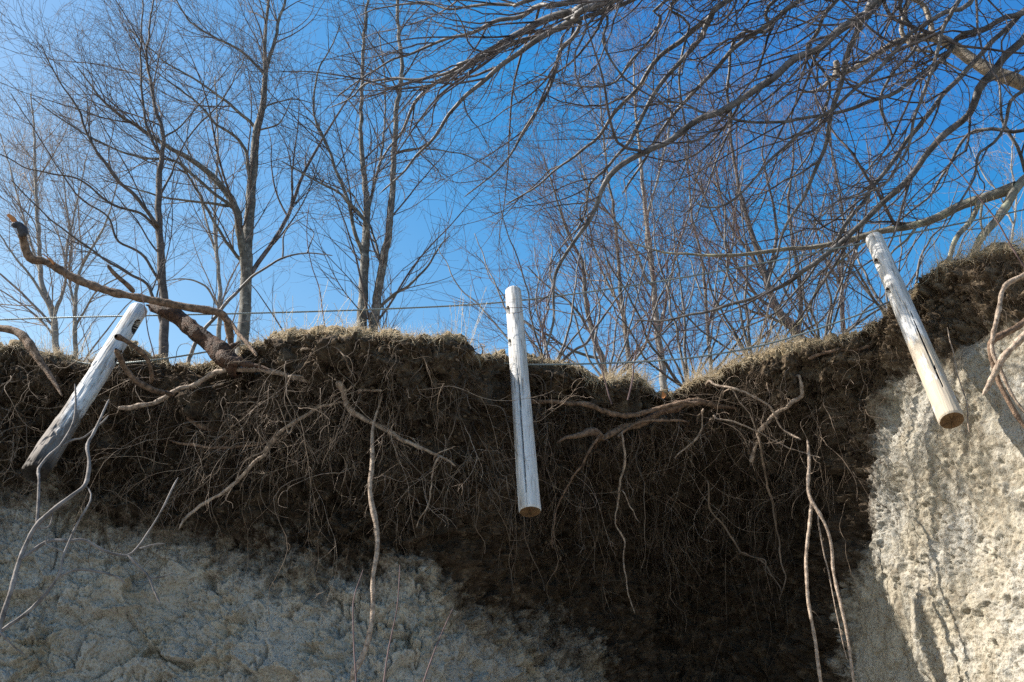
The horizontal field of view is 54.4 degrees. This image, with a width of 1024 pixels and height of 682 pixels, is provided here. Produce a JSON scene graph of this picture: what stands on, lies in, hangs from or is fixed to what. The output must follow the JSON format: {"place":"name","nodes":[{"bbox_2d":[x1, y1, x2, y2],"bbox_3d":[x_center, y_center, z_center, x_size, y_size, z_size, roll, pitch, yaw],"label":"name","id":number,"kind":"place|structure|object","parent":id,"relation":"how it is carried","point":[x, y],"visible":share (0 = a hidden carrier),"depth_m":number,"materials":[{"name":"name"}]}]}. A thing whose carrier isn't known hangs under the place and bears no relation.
{"place":"outdoors","nodes":[
{"label":"outdoors","id":0,"kind":"place"},
{"bbox_2d":[0,242,1023,681],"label":"cliff","id":1,"kind":"structure","parent":0,"point":[934,550],"depth_m":7.14,"materials":[{"name":"brown soil"}]},
{"bbox_2d":[0,325,62,396],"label":"tree root","id":2,"kind":"object","parent":1,"relation":"attached to","point":[28,342],"visible":1,"depth_m":7.17,"materials":[{"name":"brown plant"}]},
{"bbox_2d":[0,3,159,351],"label":"birch tree","id":3,"kind":"object","parent":1,"relation":"on","point":[42,290],"visible":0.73,"depth_m":21.08,"materials":[{"name":"brown plant"}]},
{"bbox_2d":[0,384,177,655],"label":"dead branch","id":4,"kind":"object","parent":1,"relation":"on","point":[37,524],"visible":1,"depth_m":4.66,"materials":[{"name":"grey wood"}]},
{"bbox_2d":[0,78,207,360],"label":"birch tree","id":5,"kind":"object","parent":1,"relation":"on","point":[74,300],"visible":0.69,"depth_m":20.12,"materials":[{"name":"brown plant"}]},
{"bbox_2d":[7,214,257,355],"bbox_3d":[-2.716,-0.338,7.172,1.866,1.031,0.398,3,-24,-7],"label":"dead limb","id":6,"kind":"object","parent":1,"relation":"on","point":[31,258],"visible":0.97,"depth_m":7.18,"materials":[{"name":"wood"}]},
{"bbox_2d":[114,334,154,382],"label":"tree root","id":7,"kind":"object","parent":1,"relation":"attached to","point":[138,349],"visible":1,"depth_m":6.97,"materials":[{"name":"brown plant"}]},
{"bbox_2d":[129,225,154,357],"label":"shoot","id":8,"kind":"object","parent":1,"relation":"on","point":[143,299],"visible":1,"depth_m":6.73,"materials":[{"name":"red plant"}]},
{"bbox_2d":[114,348,174,396],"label":"tree root","id":9,"kind":"object","parent":1,"relation":"attached to","point":[131,376],"visible":1,"depth_m":6.86,"materials":[{"name":"brown plant"}]},
{"bbox_2d":[0,0,337,357],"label":"aspen tree","id":10,"kind":"object","parent":1,"relation":"on","point":[157,224],"visible":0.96,"depth_m":14.07,"materials":[{"name":"brown plant"}]},
{"bbox_2d":[0,0,374,353],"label":"aspen tree","id":11,"kind":"object","parent":1,"relation":"on","point":[245,231],"visible":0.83,"depth_m":15.62,"materials":[{"name":"brown plant"}]},
{"bbox_2d":[146,304,271,377],"bbox_3d":[-2.191,-0.030,7.249,1.117,0.705,0.192,-7,-25,14],"label":"broken trunk","id":12,"kind":"object","parent":1,"relation":"on","point":[210,343],"visible":0.81,"depth_m":7.20,"materials":[{"name":"brown wood"}]},
{"bbox_2d":[186,417,231,444],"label":"tree root","id":13,"kind":"object","parent":1,"relation":"on","point":[201,425],"visible":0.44,"depth_m":7.27,"materials":[{"name":"brown plant"}]},
{"bbox_2d":[128,40,302,341],"bbox_3d":[-6.003,-1.196,18.955,3.946,12.005,2.345,5,-24,-11],"label":"birch tree","id":14,"kind":"object","parent":1,"relation":"on","point":[221,296],"visible":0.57,"depth_m":19.47,"materials":[{"name":"brown plant"}]},
{"bbox_2d":[118,366,321,410],"bbox_3d":[-2.025,0.351,7.074,1.621,0.326,0.480,0,-24,0],"label":"tree root","id":15,"kind":"object","parent":1,"relation":"on","point":[200,381],"visible":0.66,"depth_m":7.14,"materials":[{"name":"brown plant"}]},
{"bbox_2d":[169,426,289,490],"bbox_3d":[-2.009,0.888,7.151,0.926,0.440,0.420,3,-24,-6],"label":"tree root","id":16,"kind":"object","parent":1,"relation":"attached to","point":[210,446],"visible":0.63,"depth_m":7.13,"materials":[{"name":"brown plant"}]},
{"bbox_2d":[186,191,332,363],"bbox_3d":[-2.654,-0.163,10.118,1.529,2.929,0.583,-2,-24,5],"label":"sapling tree","id":17,"kind":"object","parent":1,"relation":"on","point":[214,317],"visible":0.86,"depth_m":10.51,"materials":[{"name":"brown plant"}]},
{"bbox_2d":[179,398,344,528],"bbox_3d":[-1.717,0.883,6.944,1.120,0.863,0.559,0,-24,0],"label":"tree root","id":18,"kind":"object","parent":1,"relation":"on","point":[244,473],"visible":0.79,"depth_m":6.93,"materials":[{"name":"brown plant"}]},
{"bbox_2d":[300,348,312,355],"bbox_3d":[-1.442,0.145,7.057,0.161,0.114,0.540,9,-26,-20],"label":"stick","id":19,"kind":"object","parent":1,"relation":"on","point":[301,351],"visible":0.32,"depth_m":6.97,"materials":[{"name":"wood"}]},
{"bbox_2d":[305,204,324,325],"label":"shoot","id":20,"kind":"object","parent":1,"relation":"on","point":[312,267],"visible":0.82,"depth_m":7.50,"materials":[{"name":"red plant"}]},
{"bbox_2d":[350,392,382,681],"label":"hanging stem","id":21,"kind":"object","parent":1,"relation":"hanging from","point":[361,658],"visible":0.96,"depth_m":6.19,"materials":[{"name":"brown plant"}]},
{"bbox_2d":[357,389,381,394],"bbox_3d":[-1.036,0.406,6.982,0.130,0.065,0.555,8,-25,-18],"label":"stick","id":22,"kind":"object","parent":1,"relation":"on","point":[372,390],"visible":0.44,"depth_m":6.85,"materials":[{"name":"brown wood"}]},
{"bbox_2d":[159,0,602,341],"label":"aspen tree","id":23,"kind":"object","parent":1,"relation":"on","point":[364,247],"visible":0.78,"depth_m":16.18,"materials":[{"name":"brown plant"}]},
{"bbox_2d":[334,380,471,546],"bbox_3d":[-0.756,0.845,6.827,1.021,1.094,0.490,5,-24,-10],"label":"tree root","id":24,"kind":"object","parent":1,"relation":"attached to","point":[339,386],"visible":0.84,"depth_m":6.80,"materials":[{"name":"brown plant"}]},
{"bbox_2d":[0,355,872,655],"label":"straggling roots","id":25,"kind":"object","parent":1,"relation":"hanging from","point":[418,453],"visible":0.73,"depth_m":7.11,"materials":[{"name":"brown plant"}]},
{"bbox_2d":[0,259,972,628],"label":"soil crumbs","id":26,"kind":"object","parent":1,"relation":"on","point":[428,443],"visible":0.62,"depth_m":7.33,"materials":[{"name":"brown soil"}]},
{"bbox_2d":[0,244,1023,681],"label":"fine roots","id":27,"kind":"object","parent":1,"relation":"hanging from","point":[480,478],"visible":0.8,"depth_m":7.23,"materials":[{"name":"brown plant"}]},
{"bbox_2d":[0,195,1023,405],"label":"dry grass","id":28,"kind":"structure","parent":1,"relation":"on","point":[696,372],"depth_m":7.50,"materials":[{"name":"beige plant"}]},
{"bbox_2d":[0,209,1023,320],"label":"fence cable","id":29,"kind":"object","parent":1,"relation":"attached to","point":[540,297],"visible":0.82,"depth_m":7.73,"materials":[{"name":"silver metal"}]},
{"bbox_2d":[405,189,648,369],"bbox_3d":[0.323,-0.246,10.864,2.424,3.689,2.438,-16,-28,31],"label":"shrub","id":30,"kind":"object","parent":1,"relation":"on","point":[542,329],"visible":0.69,"depth_m":10.70,"materials":[{"name":"brown plant"}]},
{"bbox_2d":[33,197,1023,386],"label":"dead weeds","id":31,"kind":"object","parent":1,"relation":"on","point":[486,303],"visible":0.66,"depth_m":7.28,"materials":[{"name":"beige plant"}]},
{"bbox_2d":[71,239,1022,365],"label":"fence cable","id":32,"kind":"object","parent":1,"relation":"attached to","point":[605,362],"visible":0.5,"depth_m":7.35,"materials":[{"name":"silver metal"}]},
{"bbox_2d":[22,302,146,482],"bbox_3d":[-2.829,0.271,6.721,0.159,1.884,0.155,32,-61,-18],"label":"fence post","id":33,"kind":"object","parent":32,"relation":"hanging from","point":[93,381],"visible":0.94,"depth_m":6.48,"materials":[{"name":"grey wood"}]},
{"bbox_2d":[505,285,540,516],"bbox_3d":[0.063,0.355,7.139,0.148,2.014,0.148,-4,-41,0],"label":"fence post","id":34,"kind":"object","parent":32,"relation":"hanging from","point":[528,494],"visible":1,"depth_m":6.95,"materials":[{"name":"grey wood"}]},
{"bbox_2d":[865,232,963,428],"bbox_3d":[2.663,-0.149,6.690,0.152,1.920,0.152,-23,-54,21],"label":"fence post","id":35,"kind":"object","parent":32,"relation":"hanging from","point":[947,410],"visible":1,"depth_m":6.46,"materials":[{"name":"grey wood"}]},
{"bbox_2d":[410,188,724,379],"bbox_3d":[0.925,-0.303,11.726,4.285,4.494,2.180,3,-24,-8],"label":"shrub","id":36,"kind":"object","parent":1,"relation":"on","point":[630,358],"visible":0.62,"depth_m":11.76,"materials":[{"name":"brown plant"}]},
{"bbox_2d":[419,73,743,384],"bbox_3d":[1.271,-1.024,17.726,6.157,10.692,4.153,0,-24,0],"label":"aspen tree","id":37,"kind":"object","parent":1,"relation":"on","point":[585,289],"visible":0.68,"depth_m":17.80,"materials":[{"name":"brown plant"}]},
{"bbox_2d":[573,286,611,403],"bbox_3d":[0.607,0.022,7.590,0.291,0.941,0.126,0,-24,0],"label":"shoot","id":38,"kind":"object","parent":1,"relation":"on","point":[590,335],"visible":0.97,"depth_m":7.58,"materials":[{"name":"red plant"}]},
{"bbox_2d":[503,399,697,440],"bbox_3d":[0.662,0.621,7.681,1.524,0.428,0.459,0,-24,0],"label":"tree root","id":39,"kind":"object","parent":1,"relation":"on","point":[587,404],"visible":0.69,"depth_m":7.62,"materials":[{"name":"brown plant"}]},
{"bbox_2d":[509,12,709,373],"bbox_3d":[1.782,-1.489,19.139,5.232,12.690,3.220,-20,-31,37],"label":"aspen tree","id":40,"kind":"object","parent":1,"relation":"on","point":[620,271],"visible":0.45,"depth_m":19.36,"materials":[{"name":"brown plant"}]},
{"bbox_2d":[483,0,763,390],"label":"aspen tree","id":41,"kind":"object","parent":1,"relation":"on","point":[662,383],"visible":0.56,"depth_m":18.95,"materials":[{"name":"brown plant"}]},
{"bbox_2d":[230,0,1023,427],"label":"overhanging tree","id":42,"kind":"object","parent":1,"relation":"on","point":[578,14],"visible":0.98,"depth_m":8.02,"materials":[{"name":"brown plant"}]},
{"bbox_2d":[777,0,1023,128],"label":"dead limb tree","id":43,"kind":"object","parent":42,"relation":"attached to","point":[1015,84],"visible":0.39,"depth_m":9.66,"materials":[{"name":"brown wood"}]},
{"bbox_2d":[615,432,638,612],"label":"tree root","id":44,"kind":"object","parent":1,"relation":"hanging from","point":[624,466],"visible":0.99,"depth_m":7.62,"materials":[{"name":"brown plant"}]},
{"bbox_2d":[551,398,737,572],"bbox_3d":[1.076,1.096,7.590,1.632,1.375,0.506,6,-25,-12],"label":"tree root","id":45,"kind":"object","parent":1,"relation":"attached to","point":[598,434],"visible":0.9,"depth_m":7.67,"materials":[{"name":"brown plant"}]},
{"bbox_2d":[627,230,665,399],"bbox_3d":[1.060,-0.224,7.815,0.382,1.434,0.078,-3,-24,6],"label":"shoot","id":46,"kind":"object","parent":1,"relation":"on","point":[645,327],"visible":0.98,"depth_m":7.75,"materials":[{"name":"red plant"}]},
{"bbox_2d":[675,409,703,457],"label":"tree root","id":47,"kind":"object","parent":1,"relation":"hanging from","point":[698,435],"visible":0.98,"depth_m":7.74,"materials":[{"name":"brown plant"}]},
{"bbox_2d":[572,177,826,386],"bbox_3d":[1.505,-0.674,10.626,3.831,4.276,2.255,15,-28,-30],"label":"shrub","id":48,"kind":"object","parent":1,"relation":"on","point":[668,368],"visible":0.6,"depth_m":11.05,"materials":[{"name":"brown plant"}]},
{"bbox_2d":[603,52,824,389],"bbox_3d":[4.451,-1.062,19.645,5.755,12.320,3.973,10,-26,-22],"label":"aspen tree","id":49,"kind":"object","parent":1,"relation":"on","point":[707,316],"visible":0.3,"depth_m":20.32,"materials":[{"name":"brown plant"}]},
{"bbox_2d":[538,5,907,359],"bbox_3d":[3.688,-1.390,17.232,5.410,10.960,5.389,-15,-28,31],"label":"aspen tree","id":50,"kind":"object","parent":1,"relation":"on","point":[764,279],"visible":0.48,"depth_m":17.45,"materials":[{"name":"brown plant"}]},
{"bbox_2d":[583,122,870,355],"bbox_3d":[2.433,-0.621,10.956,3.408,4.448,2.062,0,-24,0],"label":"shrub","id":51,"kind":"object","parent":1,"relation":"on","point":[736,336],"visible":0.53,"depth_m":10.90,"materials":[{"name":"brown plant"}]},
{"bbox_2d":[699,480,781,591],"bbox_3d":[1.706,1.527,7.690,0.404,0.923,0.663,10,-26,-22],"label":"tree root","id":52,"kind":"object","parent":1,"relation":"attached to","point":[740,552],"visible":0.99,"depth_m":7.72,"materials":[{"name":"brown wood"}]},
{"bbox_2d":[683,376,800,445],"bbox_3d":[1.762,0.570,7.694,0.841,0.644,0.351,-14,-28,29],"label":"tree root","id":53,"kind":"object","parent":1,"relation":"attached to","point":[747,393],"visible":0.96,"depth_m":7.62,"materials":[{"name":"brown plant"}]},
{"bbox_2d":[483,67,1023,360],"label":"leaning tree","id":54,"kind":"object","parent":1,"relation":"on","point":[1009,192],"visible":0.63,"depth_m":8.41,"materials":[{"name":"brown plant"}]},
{"bbox_2d":[700,415,820,466],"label":"tree root","id":55,"kind":"object","parent":1,"relation":"attached to","point":[712,417],"visible":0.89,"depth_m":7.63,"materials":[{"name":"brown plant"}]},
{"bbox_2d":[747,423,786,599],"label":"tree root","id":56,"kind":"object","parent":1,"relation":"attached to","point":[763,463],"visible":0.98,"depth_m":7.55,"materials":[{"name":"brown wood"}]},
{"bbox_2d":[749,374,803,462],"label":"tree root","id":57,"kind":"object","parent":1,"relation":"attached to","point":[796,399],"visible":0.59,"depth_m":7.58,"materials":[{"name":"brown plant"}]},
{"bbox_2d":[646,148,968,342],"bbox_3d":[3.052,-0.464,10.257,3.664,3.591,2.251,18,-30,-35],"label":"shrub","id":58,"kind":"object","parent":1,"relation":"on","point":[851,327],"visible":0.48,"depth_m":10.34,"materials":[{"name":"brown plant"}]},
{"bbox_2d":[792,440,854,681],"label":"root","id":59,"kind":"object","parent":1,"relation":"hanging from","point":[813,504],"visible":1,"depth_m":6.29,"materials":[{"name":"brown plant"}]},
{"bbox_2d":[808,345,870,359],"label":"tree root","id":60,"kind":"object","parent":1,"relation":"on","point":[832,351],"visible":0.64,"depth_m":7.47,"materials":[{"name":"brown plant"}]},
{"bbox_2d":[755,42,933,346],"bbox_3d":[6.188,-1.071,18.010,4.609,11.007,3.459,16,-28,-32],"label":"aspen tree","id":61,"kind":"object","parent":1,"relation":"on","point":[843,328],"visible":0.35,"depth_m":18.53,"materials":[{"name":"brown plant"}]},
{"bbox_2d":[742,138,999,321],"bbox_3d":[3.765,-0.846,10.266,2.999,4.298,1.552,13,-27,-27],"label":"shrub","id":62,"kind":"object","parent":1,"relation":"on","point":[867,289],"visible":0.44,"depth_m":10.24,"materials":[{"name":"brown plant"}]},
{"bbox_2d":[947,327,969,431],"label":"tree root","id":63,"kind":"object","parent":1,"relation":"hanging from","point":[959,381],"visible":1,"depth_m":6.30,"materials":[{"name":"brown plant"}]},
{"bbox_2d":[917,88,1023,247],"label":"aspen tree","id":64,"kind":"object","parent":1,"relation":"on","point":[1013,178],"visible":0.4,"depth_m":16.62,"materials":[{"name":"brown plant"}]},
{"bbox_2d":[929,128,1023,266],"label":"shoot","id":65,"kind":"object","parent":1,"relation":"on","point":[1007,239],"visible":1,"depth_m":6.46,"materials":[{"name":"red plant"}]},
{"bbox_2d":[982,331,1023,395],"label":"tree root","id":66,"kind":"object","parent":1,"relation":"attached to","point":[1018,341],"visible":1,"depth_m":5.81,"materials":[{"name":"brown plant"}]},
{"bbox_2d":[987,318,1023,427],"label":"tree root","id":67,"kind":"object","parent":1,"relation":"attached to","point":[1002,335],"visible":0.95,"depth_m":5.91,"materials":[{"name":"brown plant"}]},
{"bbox_2d":[990,272,1023,412],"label":"tree root","id":68,"kind":"object","parent":1,"relation":"attached to","point":[1008,283],"visible":0.96,"depth_m":5.98,"materials":[{"name":"brown plant"}]},
{"bbox_2d":[0,0,1023,391],"label":"sky","id":69,"kind":"structure","parent":0,"point":[303,292],"materials":[{"name":"blue"}]},
{"bbox_3d":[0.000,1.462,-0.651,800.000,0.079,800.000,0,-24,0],"label":"ground","id":70,"kind":"structure","parent":0,"visible":0},
{"bbox_2d":[352,570,362,681],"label":"whip shoot","id":71,"kind":"object","parent":70,"relation":"on","point":[353,630],"visible":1,"depth_m":5.52,"materials":[{"name":"red plant"}]},
{"bbox_2d":[383,565,399,681],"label":"whip shoot","id":72,"kind":"object","parent":70,"relation":"on","point":[392,629],"visible":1,"depth_m":5.52,"materials":[{"name":"red plant"}]},
{"bbox_2d":[423,609,452,681],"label":"whip shoot","id":73,"kind":"object","parent":70,"relation":"on","point":[435,649],"visible":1,"depth_m":5.47,"materials":[{"name":"red plant"}]}
]}

